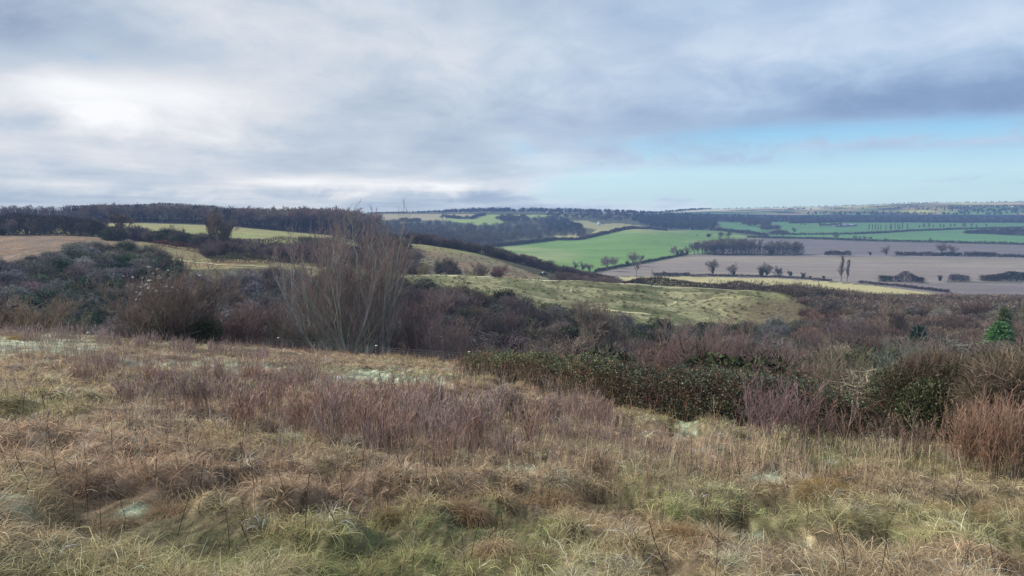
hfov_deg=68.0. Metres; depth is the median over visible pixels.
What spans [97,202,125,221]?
oak tree
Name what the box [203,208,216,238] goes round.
ash tree
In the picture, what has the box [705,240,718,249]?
oak tree
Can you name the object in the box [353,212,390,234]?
oak tree
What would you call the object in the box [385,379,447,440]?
dogwood saplings
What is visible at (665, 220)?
distant woodland
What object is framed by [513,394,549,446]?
dogwood saplings
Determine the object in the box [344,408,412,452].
dogwood saplings
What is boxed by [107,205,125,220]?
oak tree
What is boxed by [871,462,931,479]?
grass tussock
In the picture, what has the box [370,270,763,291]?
chalk track
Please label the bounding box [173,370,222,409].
dogwood saplings
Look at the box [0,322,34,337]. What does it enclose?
dogwood saplings
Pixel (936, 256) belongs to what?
farm track
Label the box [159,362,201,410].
dogwood saplings
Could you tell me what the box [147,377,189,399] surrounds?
dogwood saplings
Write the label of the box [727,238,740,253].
oak tree
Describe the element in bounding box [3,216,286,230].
shrub line
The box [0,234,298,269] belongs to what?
pasture hillside
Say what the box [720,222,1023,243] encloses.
green field
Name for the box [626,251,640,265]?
oak tree
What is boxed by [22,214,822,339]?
scrub floor
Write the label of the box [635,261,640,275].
ash tree
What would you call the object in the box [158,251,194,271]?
sallow bush
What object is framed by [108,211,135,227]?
oak tree
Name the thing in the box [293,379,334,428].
dogwood saplings
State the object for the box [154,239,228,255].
bramble strip
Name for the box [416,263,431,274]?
bush
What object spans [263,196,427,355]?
sallow tree
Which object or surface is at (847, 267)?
poplar tree
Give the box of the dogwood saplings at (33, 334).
[13,321,54,343]
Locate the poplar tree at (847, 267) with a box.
[846,259,850,278]
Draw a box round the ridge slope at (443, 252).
[288,240,548,279]
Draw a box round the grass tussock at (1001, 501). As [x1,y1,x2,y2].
[980,488,1023,513]
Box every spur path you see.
[571,307,650,314]
[657,296,777,306]
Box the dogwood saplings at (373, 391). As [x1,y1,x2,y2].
[354,378,403,425]
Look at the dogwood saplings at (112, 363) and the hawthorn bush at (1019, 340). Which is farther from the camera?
the hawthorn bush at (1019, 340)
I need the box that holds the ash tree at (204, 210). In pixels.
[198,205,210,223]
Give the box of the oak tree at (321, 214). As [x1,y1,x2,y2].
[310,208,336,232]
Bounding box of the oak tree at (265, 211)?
[252,208,283,227]
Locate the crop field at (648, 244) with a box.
[481,229,763,271]
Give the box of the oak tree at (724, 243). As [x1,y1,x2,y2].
[716,239,731,253]
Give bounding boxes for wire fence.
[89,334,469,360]
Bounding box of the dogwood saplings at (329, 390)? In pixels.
[308,375,345,417]
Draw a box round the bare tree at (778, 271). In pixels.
[771,266,783,275]
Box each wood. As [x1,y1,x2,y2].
[374,228,479,244]
[377,215,586,243]
[495,214,529,221]
[544,216,583,232]
[547,211,635,220]
[669,212,1023,221]
[694,215,774,225]
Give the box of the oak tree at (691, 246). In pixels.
[689,242,700,254]
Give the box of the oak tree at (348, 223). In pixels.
[322,209,370,233]
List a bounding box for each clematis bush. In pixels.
[0,261,31,275]
[0,268,31,281]
[0,272,19,287]
[0,284,34,300]
[0,296,46,317]
[35,251,69,265]
[37,277,72,294]
[42,291,82,308]
[45,305,81,323]
[73,292,108,314]
[74,256,95,266]
[84,266,124,282]
[92,255,118,267]
[111,266,134,284]
[111,306,148,322]
[187,272,209,290]
[213,302,268,340]
[218,270,238,285]
[238,297,265,310]
[239,270,264,282]
[240,280,265,298]
[243,288,270,311]
[266,287,282,298]
[267,313,326,350]
[270,274,297,291]
[285,269,301,285]
[294,269,309,287]
[413,279,432,288]
[425,287,447,297]
[446,325,530,360]
[460,333,501,345]
[479,301,512,319]
[544,303,569,317]
[564,337,600,354]
[614,310,633,326]
[625,321,648,333]
[670,329,701,344]
[671,325,704,342]
[704,322,730,336]
[732,337,775,349]
[737,319,760,330]
[748,334,778,345]
[757,324,791,339]
[759,314,791,331]
[759,337,802,350]
[770,323,794,336]
[816,363,887,408]
[817,300,843,313]
[833,315,853,325]
[846,315,864,323]
[850,309,877,319]
[869,302,889,310]
[890,334,936,345]
[900,303,921,316]
[924,306,949,319]
[927,334,972,361]
[929,312,943,319]
[956,313,984,321]
[960,337,1012,353]
[964,338,1023,359]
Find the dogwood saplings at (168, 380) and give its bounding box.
[160,372,183,393]
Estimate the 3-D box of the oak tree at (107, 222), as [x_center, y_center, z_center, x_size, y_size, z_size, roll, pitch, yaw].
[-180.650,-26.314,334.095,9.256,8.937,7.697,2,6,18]
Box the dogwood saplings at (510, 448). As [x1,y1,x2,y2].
[486,426,525,458]
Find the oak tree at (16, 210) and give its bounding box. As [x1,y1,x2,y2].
[7,205,27,212]
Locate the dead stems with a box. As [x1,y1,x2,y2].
[0,323,1023,575]
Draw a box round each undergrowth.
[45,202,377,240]
[700,245,804,255]
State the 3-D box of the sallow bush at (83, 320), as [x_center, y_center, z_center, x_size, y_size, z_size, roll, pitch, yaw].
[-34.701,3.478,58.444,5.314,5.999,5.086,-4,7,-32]
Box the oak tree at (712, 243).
[703,240,718,254]
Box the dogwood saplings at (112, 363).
[91,352,117,373]
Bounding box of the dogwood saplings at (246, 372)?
[238,355,265,382]
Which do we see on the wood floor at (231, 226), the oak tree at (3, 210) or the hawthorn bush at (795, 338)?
the oak tree at (3, 210)
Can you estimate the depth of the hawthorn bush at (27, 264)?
187.36 m
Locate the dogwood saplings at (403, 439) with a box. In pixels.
[373,398,434,455]
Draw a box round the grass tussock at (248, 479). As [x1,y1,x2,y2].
[226,468,263,486]
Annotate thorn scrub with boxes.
[798,298,809,304]
[798,308,809,315]
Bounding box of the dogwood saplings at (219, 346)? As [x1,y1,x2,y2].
[206,338,238,356]
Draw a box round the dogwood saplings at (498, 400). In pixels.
[477,376,519,417]
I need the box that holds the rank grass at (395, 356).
[49,333,478,362]
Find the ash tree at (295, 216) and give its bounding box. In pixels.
[291,209,303,231]
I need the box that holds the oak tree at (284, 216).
[259,208,290,229]
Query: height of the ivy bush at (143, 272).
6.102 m
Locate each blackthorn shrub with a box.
[85,315,134,337]
[733,354,832,450]
[786,389,867,456]
[834,400,949,463]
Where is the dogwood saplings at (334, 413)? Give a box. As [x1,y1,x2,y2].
[301,366,365,447]
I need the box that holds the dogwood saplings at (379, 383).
[370,367,400,409]
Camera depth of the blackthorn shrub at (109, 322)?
46.66 m
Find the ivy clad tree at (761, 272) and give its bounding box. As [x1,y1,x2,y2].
[757,266,765,275]
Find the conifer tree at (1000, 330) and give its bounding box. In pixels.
[975,321,1020,348]
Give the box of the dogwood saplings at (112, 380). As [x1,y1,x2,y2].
[106,372,135,387]
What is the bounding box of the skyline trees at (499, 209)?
[373,206,701,213]
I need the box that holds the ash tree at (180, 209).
[177,205,187,219]
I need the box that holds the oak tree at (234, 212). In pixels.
[229,207,246,225]
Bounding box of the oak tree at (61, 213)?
[58,205,71,216]
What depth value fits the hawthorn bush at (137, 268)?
186.03 m
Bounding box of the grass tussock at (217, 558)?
[183,547,244,573]
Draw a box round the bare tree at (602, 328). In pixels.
[568,294,631,351]
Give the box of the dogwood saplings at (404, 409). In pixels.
[391,390,426,433]
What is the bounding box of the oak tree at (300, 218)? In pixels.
[287,208,312,230]
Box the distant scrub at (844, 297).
[701,277,1023,316]
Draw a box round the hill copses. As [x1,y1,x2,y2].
[908,205,1023,210]
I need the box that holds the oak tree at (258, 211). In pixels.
[252,207,275,227]
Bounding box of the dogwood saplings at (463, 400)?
[444,387,478,425]
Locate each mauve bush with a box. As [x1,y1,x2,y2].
[348,249,368,263]
[397,259,422,274]
[404,249,420,261]
[412,248,426,261]
[565,274,586,280]
[582,276,600,281]
[600,278,618,282]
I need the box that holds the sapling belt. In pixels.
[236,236,359,246]
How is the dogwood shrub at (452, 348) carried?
on the hilltop ground at (684, 566)
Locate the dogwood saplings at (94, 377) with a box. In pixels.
[80,367,109,387]
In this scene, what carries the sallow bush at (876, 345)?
on the scrub floor at (527, 267)
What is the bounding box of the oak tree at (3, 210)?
[0,207,11,214]
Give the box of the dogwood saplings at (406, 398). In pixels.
[390,373,430,427]
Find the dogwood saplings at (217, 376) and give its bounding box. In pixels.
[200,352,245,384]
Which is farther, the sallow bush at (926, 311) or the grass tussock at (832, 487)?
the sallow bush at (926, 311)
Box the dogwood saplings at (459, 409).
[436,390,486,443]
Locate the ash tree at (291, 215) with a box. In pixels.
[288,207,294,230]
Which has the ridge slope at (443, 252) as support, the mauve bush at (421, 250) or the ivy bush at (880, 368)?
the mauve bush at (421, 250)
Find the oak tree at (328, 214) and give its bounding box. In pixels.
[317,207,340,231]
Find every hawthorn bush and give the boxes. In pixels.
[0,281,12,293]
[0,291,12,305]
[7,274,45,297]
[15,258,44,274]
[18,255,40,263]
[18,279,47,296]
[26,262,61,278]
[36,250,68,260]
[40,252,75,266]
[57,242,94,253]
[59,240,90,250]
[62,263,92,280]
[67,259,96,278]
[68,248,93,255]
[82,245,102,257]
[86,284,125,300]
[88,241,114,250]
[94,249,126,260]
[95,245,125,251]
[96,244,111,254]
[104,246,134,256]
[114,241,137,252]
[121,238,140,250]
[125,263,156,280]
[129,257,150,265]
[131,258,162,272]
[132,243,168,254]
[137,247,174,262]
[213,275,242,285]
[217,289,247,306]
[225,272,264,290]
[226,302,241,311]
[235,266,263,277]
[254,276,288,293]
[257,264,288,283]
[395,325,470,356]
[398,279,414,288]
[411,297,438,318]
[428,301,458,319]
[438,284,466,298]
[442,315,480,330]
[448,283,478,293]
[450,293,479,310]
[450,305,478,324]
[463,302,493,324]
[464,326,486,340]
[492,295,523,306]
[503,324,549,343]
[511,331,534,343]
[511,335,573,351]
[511,341,547,349]
[519,293,538,305]
[519,331,613,367]
[534,325,561,340]
[538,312,575,331]
[541,334,580,347]
[543,318,572,335]
[554,308,573,319]
[593,347,618,356]
[610,341,687,358]
[616,324,635,346]
[629,336,655,346]
[644,324,672,342]
[644,333,696,359]
[671,322,700,335]
[673,321,701,334]
[724,330,751,338]
[765,345,810,360]
[776,333,808,343]
[780,344,807,356]
[783,347,845,375]
[785,359,852,386]
[789,326,816,336]
[793,317,826,325]
[795,321,836,334]
[801,310,824,322]
[808,307,833,320]
[810,347,852,364]
[813,315,831,325]
[814,343,855,361]
[821,353,882,377]
[824,308,849,318]
[840,305,858,316]
[843,335,877,350]
[854,303,884,316]
[863,314,883,323]
[868,328,891,339]
[883,334,952,354]
[901,340,950,360]
[905,314,930,326]
[910,313,935,322]
[922,302,932,309]
[926,325,951,335]
[934,330,960,344]
[936,305,961,313]
[937,311,969,317]
[945,324,984,336]
[948,334,986,346]
[950,307,982,317]
[953,327,984,339]
[955,341,1013,356]
[972,310,999,320]
[976,320,993,328]
[978,317,1013,325]
[1006,333,1023,348]
[1010,312,1023,320]
[1013,320,1023,331]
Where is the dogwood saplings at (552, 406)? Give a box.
[524,389,566,425]
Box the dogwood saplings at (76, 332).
[43,321,90,342]
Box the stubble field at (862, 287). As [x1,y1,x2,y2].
[616,276,933,294]
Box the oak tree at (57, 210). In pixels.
[50,206,64,217]
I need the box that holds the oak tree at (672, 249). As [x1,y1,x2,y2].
[668,246,676,253]
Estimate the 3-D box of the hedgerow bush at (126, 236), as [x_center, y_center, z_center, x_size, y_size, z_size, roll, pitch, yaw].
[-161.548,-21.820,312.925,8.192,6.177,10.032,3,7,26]
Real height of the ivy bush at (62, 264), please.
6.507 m
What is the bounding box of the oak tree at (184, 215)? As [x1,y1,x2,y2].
[178,205,198,222]
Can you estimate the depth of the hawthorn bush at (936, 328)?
146.76 m
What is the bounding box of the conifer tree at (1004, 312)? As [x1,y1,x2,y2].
[989,306,1018,333]
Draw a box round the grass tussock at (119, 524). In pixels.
[79,508,149,534]
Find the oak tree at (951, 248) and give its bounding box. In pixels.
[948,245,958,252]
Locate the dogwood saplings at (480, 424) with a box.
[454,390,492,452]
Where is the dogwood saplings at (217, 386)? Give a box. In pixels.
[188,375,226,401]
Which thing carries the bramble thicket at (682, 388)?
on the hilltop ground at (684, 566)
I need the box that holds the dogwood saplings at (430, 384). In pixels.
[399,365,440,416]
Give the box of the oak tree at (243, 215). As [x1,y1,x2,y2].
[240,209,255,227]
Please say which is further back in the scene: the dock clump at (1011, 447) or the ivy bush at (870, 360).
the ivy bush at (870, 360)
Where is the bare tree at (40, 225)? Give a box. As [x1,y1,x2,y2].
[32,219,45,234]
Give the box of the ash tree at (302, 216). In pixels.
[295,207,309,231]
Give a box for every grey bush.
[195,246,214,256]
[200,247,220,258]
[207,238,235,257]
[222,241,249,257]
[226,244,249,256]
[229,236,248,243]
[238,238,258,244]
[242,241,257,257]
[247,243,261,257]
[251,241,268,248]
[258,245,286,261]
[263,242,284,247]
[263,244,300,261]
[278,251,296,262]
[288,243,299,258]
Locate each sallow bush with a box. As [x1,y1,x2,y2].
[0,257,16,274]
[0,288,91,332]
[33,297,98,334]
[124,283,152,296]
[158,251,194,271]
[210,281,249,301]
[328,315,406,354]
[412,285,443,305]
[422,281,483,320]
[461,308,515,339]
[463,287,496,310]
[470,308,544,334]
[491,293,535,312]
[527,303,561,325]
[617,339,666,355]
[653,335,701,348]
[720,338,781,357]
[746,326,784,344]
[776,331,835,354]
[789,316,818,335]
[812,316,850,330]
[822,315,873,335]
[827,325,888,347]
[836,319,880,335]
[854,335,900,355]
[858,324,901,340]
[863,318,911,332]
[875,322,963,344]
[876,330,906,343]
[912,317,943,329]
[916,306,934,316]
[930,316,991,331]
[931,329,984,350]
[932,313,969,325]
[959,301,996,313]
[964,318,1023,344]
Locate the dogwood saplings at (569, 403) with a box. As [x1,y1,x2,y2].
[562,395,581,417]
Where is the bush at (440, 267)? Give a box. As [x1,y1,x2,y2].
[433,256,450,273]
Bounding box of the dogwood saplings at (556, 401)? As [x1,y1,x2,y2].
[539,391,567,414]
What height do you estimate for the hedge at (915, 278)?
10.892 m
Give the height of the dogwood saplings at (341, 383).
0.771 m
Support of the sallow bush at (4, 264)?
on the scrub floor at (527, 267)
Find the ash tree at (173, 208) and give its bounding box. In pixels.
[169,204,181,219]
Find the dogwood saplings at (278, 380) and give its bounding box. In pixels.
[256,374,295,403]
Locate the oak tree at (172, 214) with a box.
[162,203,179,222]
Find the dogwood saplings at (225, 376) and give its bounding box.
[212,367,230,381]
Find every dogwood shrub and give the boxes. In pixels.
[202,293,279,344]
[219,284,297,347]
[344,285,460,357]
[413,310,487,362]
[620,312,705,371]
[659,306,764,374]
[712,326,808,374]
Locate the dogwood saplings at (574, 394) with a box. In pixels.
[570,384,609,428]
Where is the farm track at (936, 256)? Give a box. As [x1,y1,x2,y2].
[796,255,1011,257]
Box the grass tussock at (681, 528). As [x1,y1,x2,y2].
[635,509,709,551]
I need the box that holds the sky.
[0,0,1023,213]
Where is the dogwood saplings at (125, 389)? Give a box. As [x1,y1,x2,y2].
[100,377,138,401]
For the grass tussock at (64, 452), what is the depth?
7.27 m
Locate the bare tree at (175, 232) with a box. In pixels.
[163,226,187,242]
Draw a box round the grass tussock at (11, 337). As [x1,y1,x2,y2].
[4,330,35,340]
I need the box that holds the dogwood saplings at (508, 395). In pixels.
[483,372,535,423]
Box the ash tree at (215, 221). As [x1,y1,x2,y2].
[204,205,226,241]
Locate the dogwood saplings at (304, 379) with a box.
[291,363,318,390]
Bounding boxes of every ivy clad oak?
[705,259,719,273]
[726,263,737,276]
[759,262,773,275]
[881,244,889,254]
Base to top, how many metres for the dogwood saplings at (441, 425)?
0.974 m
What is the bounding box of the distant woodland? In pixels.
[621,211,718,229]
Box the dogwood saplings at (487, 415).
[445,384,507,435]
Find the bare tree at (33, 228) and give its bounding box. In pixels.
[23,217,39,234]
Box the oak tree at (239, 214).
[233,209,250,222]
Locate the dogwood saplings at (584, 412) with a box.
[565,397,608,425]
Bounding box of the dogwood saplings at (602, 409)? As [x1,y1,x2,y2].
[583,393,616,426]
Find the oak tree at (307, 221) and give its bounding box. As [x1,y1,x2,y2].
[297,209,317,226]
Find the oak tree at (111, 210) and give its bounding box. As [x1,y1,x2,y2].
[102,204,124,219]
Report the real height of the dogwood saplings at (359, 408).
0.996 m
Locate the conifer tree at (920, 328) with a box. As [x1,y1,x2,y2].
[908,324,927,348]
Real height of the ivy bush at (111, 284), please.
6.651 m
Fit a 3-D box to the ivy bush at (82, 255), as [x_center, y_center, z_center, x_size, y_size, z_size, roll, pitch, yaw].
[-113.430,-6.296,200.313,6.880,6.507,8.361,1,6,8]
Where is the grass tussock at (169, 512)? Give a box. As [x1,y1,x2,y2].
[135,489,198,521]
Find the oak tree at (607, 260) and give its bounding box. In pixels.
[600,257,614,270]
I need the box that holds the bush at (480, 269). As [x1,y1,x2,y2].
[462,261,490,275]
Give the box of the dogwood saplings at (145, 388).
[133,373,157,401]
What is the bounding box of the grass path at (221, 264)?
[173,259,264,266]
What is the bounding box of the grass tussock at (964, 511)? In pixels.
[909,499,1000,525]
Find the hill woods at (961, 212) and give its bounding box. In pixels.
[807,208,1023,214]
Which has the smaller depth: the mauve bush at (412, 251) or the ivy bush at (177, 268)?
the ivy bush at (177, 268)
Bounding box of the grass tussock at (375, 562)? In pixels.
[355,551,398,570]
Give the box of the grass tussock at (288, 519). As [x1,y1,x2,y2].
[265,513,333,543]
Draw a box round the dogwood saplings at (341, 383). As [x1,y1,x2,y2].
[323,373,366,411]
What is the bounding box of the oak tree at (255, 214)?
[253,208,280,228]
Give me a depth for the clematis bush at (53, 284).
161.54 m
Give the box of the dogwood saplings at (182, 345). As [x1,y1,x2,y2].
[162,334,196,352]
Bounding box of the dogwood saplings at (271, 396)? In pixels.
[248,380,289,413]
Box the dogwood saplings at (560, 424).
[550,409,586,442]
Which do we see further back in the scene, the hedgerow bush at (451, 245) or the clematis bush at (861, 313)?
the hedgerow bush at (451, 245)
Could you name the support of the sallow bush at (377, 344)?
on the hilltop ground at (684, 566)
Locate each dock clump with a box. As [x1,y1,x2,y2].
[932,386,1021,480]
[948,382,1023,457]
[966,388,1023,482]
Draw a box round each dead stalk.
[29,394,55,449]
[123,405,146,465]
[137,388,149,451]
[348,451,388,514]
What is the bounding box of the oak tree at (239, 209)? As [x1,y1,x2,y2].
[234,208,253,226]
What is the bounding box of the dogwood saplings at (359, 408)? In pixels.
[344,381,395,451]
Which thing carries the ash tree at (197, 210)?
on the wood floor at (231, 226)
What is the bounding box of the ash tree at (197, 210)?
[195,207,204,223]
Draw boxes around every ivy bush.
[0,296,47,314]
[0,305,63,331]
[7,258,38,266]
[10,294,44,307]
[24,285,78,305]
[30,273,50,286]
[41,271,73,284]
[48,258,80,275]
[52,287,87,298]
[54,300,86,314]
[55,282,85,296]
[61,249,93,258]
[63,317,105,331]
[66,314,105,325]
[68,275,95,283]
[70,279,93,289]
[71,253,96,265]
[80,291,112,303]
[80,302,118,322]
[84,262,114,274]
[84,278,109,294]
[91,253,118,265]
[95,280,124,295]
[102,276,126,287]
[106,290,138,307]
[108,260,139,272]
[114,252,141,264]
[129,268,160,285]
[136,273,163,284]
[146,278,176,287]
[160,267,186,278]
[162,263,189,274]
[162,269,189,284]
[358,236,378,247]
[369,241,382,250]
[398,241,412,249]
[411,281,446,293]
[413,278,436,284]
[464,289,486,298]
[468,331,553,352]
[488,333,527,347]
[490,288,518,301]
[516,304,538,316]
[519,315,544,334]
[539,301,571,313]
[556,324,581,342]
[559,315,590,326]
[582,334,672,369]
[587,340,666,363]
[614,320,643,337]
[623,327,644,341]
[637,328,668,343]
[641,325,778,372]
[643,322,661,332]
[645,338,818,397]
[647,317,675,336]
[694,321,717,332]
[719,321,738,331]
[728,326,759,337]
[732,319,761,335]
[772,323,793,335]
[775,339,812,350]
[788,318,815,331]
[798,373,836,399]
[832,341,921,368]
[839,351,912,389]
[844,352,903,379]
[853,362,881,376]
[862,343,943,363]
[901,308,913,318]
[957,343,1023,361]
[1010,309,1021,320]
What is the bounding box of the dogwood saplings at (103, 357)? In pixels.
[91,351,117,365]
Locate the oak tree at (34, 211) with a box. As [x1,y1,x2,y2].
[21,204,42,215]
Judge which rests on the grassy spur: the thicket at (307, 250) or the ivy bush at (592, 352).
the thicket at (307, 250)
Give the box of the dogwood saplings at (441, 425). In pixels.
[421,377,481,456]
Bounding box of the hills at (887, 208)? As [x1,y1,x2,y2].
[24,202,1023,214]
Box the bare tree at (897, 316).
[871,295,910,334]
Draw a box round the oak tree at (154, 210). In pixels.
[140,203,170,222]
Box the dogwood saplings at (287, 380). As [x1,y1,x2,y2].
[270,362,298,395]
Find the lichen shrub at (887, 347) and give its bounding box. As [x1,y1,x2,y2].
[869,325,951,370]
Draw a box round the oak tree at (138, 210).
[131,205,147,219]
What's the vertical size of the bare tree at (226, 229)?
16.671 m
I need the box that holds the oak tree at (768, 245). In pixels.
[763,242,775,254]
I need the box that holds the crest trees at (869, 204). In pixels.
[697,200,1021,209]
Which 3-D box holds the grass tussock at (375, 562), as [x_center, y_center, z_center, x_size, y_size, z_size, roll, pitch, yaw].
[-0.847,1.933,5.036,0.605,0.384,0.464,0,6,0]
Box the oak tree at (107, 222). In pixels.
[91,218,109,230]
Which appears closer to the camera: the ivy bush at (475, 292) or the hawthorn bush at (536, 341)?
the hawthorn bush at (536, 341)
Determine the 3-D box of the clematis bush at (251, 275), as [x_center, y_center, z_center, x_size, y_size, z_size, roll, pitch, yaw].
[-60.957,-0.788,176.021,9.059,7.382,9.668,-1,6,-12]
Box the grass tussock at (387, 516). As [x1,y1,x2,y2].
[361,496,425,530]
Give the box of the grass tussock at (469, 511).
[424,492,500,528]
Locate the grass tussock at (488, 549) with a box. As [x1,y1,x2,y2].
[456,522,531,563]
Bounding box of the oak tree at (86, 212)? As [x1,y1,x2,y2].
[76,205,95,217]
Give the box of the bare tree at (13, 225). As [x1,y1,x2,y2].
[4,219,25,234]
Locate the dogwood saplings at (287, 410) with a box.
[273,381,314,431]
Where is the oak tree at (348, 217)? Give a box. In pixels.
[329,208,359,237]
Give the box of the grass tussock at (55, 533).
[17,521,86,549]
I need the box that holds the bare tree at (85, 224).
[83,218,95,235]
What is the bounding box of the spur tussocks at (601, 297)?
[300,248,812,320]
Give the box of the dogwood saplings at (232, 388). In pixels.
[222,377,248,398]
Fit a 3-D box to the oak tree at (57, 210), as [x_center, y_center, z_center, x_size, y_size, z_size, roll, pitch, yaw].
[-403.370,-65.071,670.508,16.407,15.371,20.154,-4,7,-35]
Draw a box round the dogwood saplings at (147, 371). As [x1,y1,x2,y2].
[137,355,167,387]
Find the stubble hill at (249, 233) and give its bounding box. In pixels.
[1,223,357,248]
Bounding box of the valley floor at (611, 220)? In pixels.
[368,212,1023,286]
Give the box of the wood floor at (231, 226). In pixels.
[101,219,330,234]
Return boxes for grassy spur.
[299,261,818,325]
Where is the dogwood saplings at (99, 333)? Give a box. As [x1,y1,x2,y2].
[82,324,122,346]
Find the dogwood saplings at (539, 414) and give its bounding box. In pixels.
[531,400,549,424]
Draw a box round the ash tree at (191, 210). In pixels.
[187,207,195,220]
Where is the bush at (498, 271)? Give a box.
[490,263,511,276]
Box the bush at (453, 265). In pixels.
[442,256,461,274]
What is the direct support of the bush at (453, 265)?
on the grassy spur
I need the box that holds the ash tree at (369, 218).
[358,212,382,232]
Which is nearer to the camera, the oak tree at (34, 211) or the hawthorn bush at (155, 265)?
the hawthorn bush at (155, 265)
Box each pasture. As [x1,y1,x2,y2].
[375,214,474,219]
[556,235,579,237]
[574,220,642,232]
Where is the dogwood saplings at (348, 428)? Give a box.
[324,405,373,436]
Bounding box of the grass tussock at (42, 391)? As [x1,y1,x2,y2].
[25,385,49,393]
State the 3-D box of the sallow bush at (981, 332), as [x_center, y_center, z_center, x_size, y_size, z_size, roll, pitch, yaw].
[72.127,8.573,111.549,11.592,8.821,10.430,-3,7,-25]
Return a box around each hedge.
[0,212,107,236]
[104,226,249,247]
[369,208,710,213]
[393,232,612,277]
[399,217,421,221]
[447,212,486,218]
[480,236,583,246]
[582,225,667,238]
[594,252,688,271]
[623,276,788,291]
[653,271,689,275]
[690,273,832,280]
[709,226,768,235]
[746,235,1023,244]
[788,219,1023,222]
[789,226,1023,234]
[823,250,851,254]
[857,280,949,292]
[877,274,895,281]
[891,271,925,282]
[895,251,963,255]
[944,274,972,281]
[960,227,1023,235]
[963,251,995,256]
[973,270,1023,280]
[995,253,1023,257]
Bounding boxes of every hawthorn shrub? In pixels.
[68,253,248,343]
[259,312,326,351]
[515,337,565,366]
[796,331,875,393]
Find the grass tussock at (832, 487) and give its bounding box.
[787,469,864,502]
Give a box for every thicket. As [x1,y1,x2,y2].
[207,251,277,264]
[291,242,413,262]
[293,231,408,246]
[449,335,626,408]
[544,272,621,281]
[577,343,915,441]
[860,341,980,445]
[942,336,1023,453]
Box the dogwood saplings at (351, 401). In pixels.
[336,386,370,420]
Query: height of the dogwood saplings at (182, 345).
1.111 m
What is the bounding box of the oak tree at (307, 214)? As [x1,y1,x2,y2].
[304,208,326,232]
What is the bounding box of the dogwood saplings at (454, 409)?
[428,379,476,436]
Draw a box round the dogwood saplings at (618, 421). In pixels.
[590,397,627,429]
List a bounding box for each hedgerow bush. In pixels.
[97,230,105,239]
[101,227,125,240]
[107,229,131,240]
[111,228,128,240]
[126,226,151,240]
[129,228,147,240]
[135,230,156,241]
[151,232,169,243]
[169,234,187,245]
[177,232,191,245]
[187,232,206,247]
[419,235,433,244]
[432,237,443,246]
[444,239,459,248]
[469,244,485,253]
[482,244,495,254]
[489,249,502,258]
[506,253,519,261]
[523,255,537,263]
[538,260,557,269]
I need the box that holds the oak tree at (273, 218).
[256,208,283,229]
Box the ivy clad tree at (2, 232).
[0,225,8,235]
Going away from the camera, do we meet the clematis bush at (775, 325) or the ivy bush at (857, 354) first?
the ivy bush at (857, 354)
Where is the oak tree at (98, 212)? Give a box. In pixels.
[89,204,107,218]
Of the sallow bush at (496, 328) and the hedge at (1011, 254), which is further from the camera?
the hedge at (1011, 254)
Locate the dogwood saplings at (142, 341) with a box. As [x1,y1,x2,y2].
[122,330,162,349]
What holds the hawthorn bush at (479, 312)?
on the scrub floor at (527, 267)
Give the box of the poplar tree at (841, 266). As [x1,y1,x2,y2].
[837,255,845,280]
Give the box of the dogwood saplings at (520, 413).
[503,397,534,425]
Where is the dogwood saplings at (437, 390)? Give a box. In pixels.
[418,374,448,410]
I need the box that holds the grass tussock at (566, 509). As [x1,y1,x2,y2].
[527,499,619,528]
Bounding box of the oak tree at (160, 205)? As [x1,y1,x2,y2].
[152,204,177,222]
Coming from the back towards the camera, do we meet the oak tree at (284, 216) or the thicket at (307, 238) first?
the oak tree at (284, 216)
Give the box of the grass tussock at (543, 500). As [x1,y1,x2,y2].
[507,473,592,512]
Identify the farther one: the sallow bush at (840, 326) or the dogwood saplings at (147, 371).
the sallow bush at (840, 326)
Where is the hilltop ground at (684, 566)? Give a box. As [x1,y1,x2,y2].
[0,330,1023,575]
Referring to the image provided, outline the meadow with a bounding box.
[443,214,550,225]
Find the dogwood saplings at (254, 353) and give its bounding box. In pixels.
[237,339,270,359]
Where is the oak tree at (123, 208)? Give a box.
[114,205,131,215]
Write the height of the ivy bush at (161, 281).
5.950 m
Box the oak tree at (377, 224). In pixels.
[359,215,383,233]
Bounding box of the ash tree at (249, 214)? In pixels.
[243,208,253,226]
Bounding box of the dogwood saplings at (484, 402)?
[450,379,501,432]
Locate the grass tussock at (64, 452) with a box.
[42,446,80,459]
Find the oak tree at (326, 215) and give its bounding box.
[316,209,339,228]
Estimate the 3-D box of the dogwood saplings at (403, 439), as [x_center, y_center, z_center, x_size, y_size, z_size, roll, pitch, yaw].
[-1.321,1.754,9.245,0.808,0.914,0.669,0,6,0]
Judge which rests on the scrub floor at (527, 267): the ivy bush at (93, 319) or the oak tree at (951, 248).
the ivy bush at (93, 319)
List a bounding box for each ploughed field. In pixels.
[594,254,1023,283]
[717,238,1023,256]
[879,282,1023,294]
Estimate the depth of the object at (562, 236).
1516.12 m
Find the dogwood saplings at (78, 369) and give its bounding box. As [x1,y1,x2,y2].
[70,365,95,378]
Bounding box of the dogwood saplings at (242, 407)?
[211,378,262,432]
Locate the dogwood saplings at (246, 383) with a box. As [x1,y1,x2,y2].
[222,368,265,420]
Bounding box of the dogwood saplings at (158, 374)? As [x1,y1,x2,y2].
[136,367,165,391]
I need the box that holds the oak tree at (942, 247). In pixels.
[934,243,949,252]
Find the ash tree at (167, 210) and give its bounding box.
[159,204,170,222]
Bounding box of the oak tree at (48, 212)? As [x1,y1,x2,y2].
[39,206,54,217]
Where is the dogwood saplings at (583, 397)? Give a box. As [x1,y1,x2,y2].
[556,378,592,412]
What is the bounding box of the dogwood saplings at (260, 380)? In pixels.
[254,369,282,391]
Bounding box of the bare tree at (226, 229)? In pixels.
[212,214,239,242]
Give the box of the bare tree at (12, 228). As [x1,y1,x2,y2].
[1,219,19,234]
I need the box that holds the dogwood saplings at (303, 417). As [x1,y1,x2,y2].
[278,372,351,440]

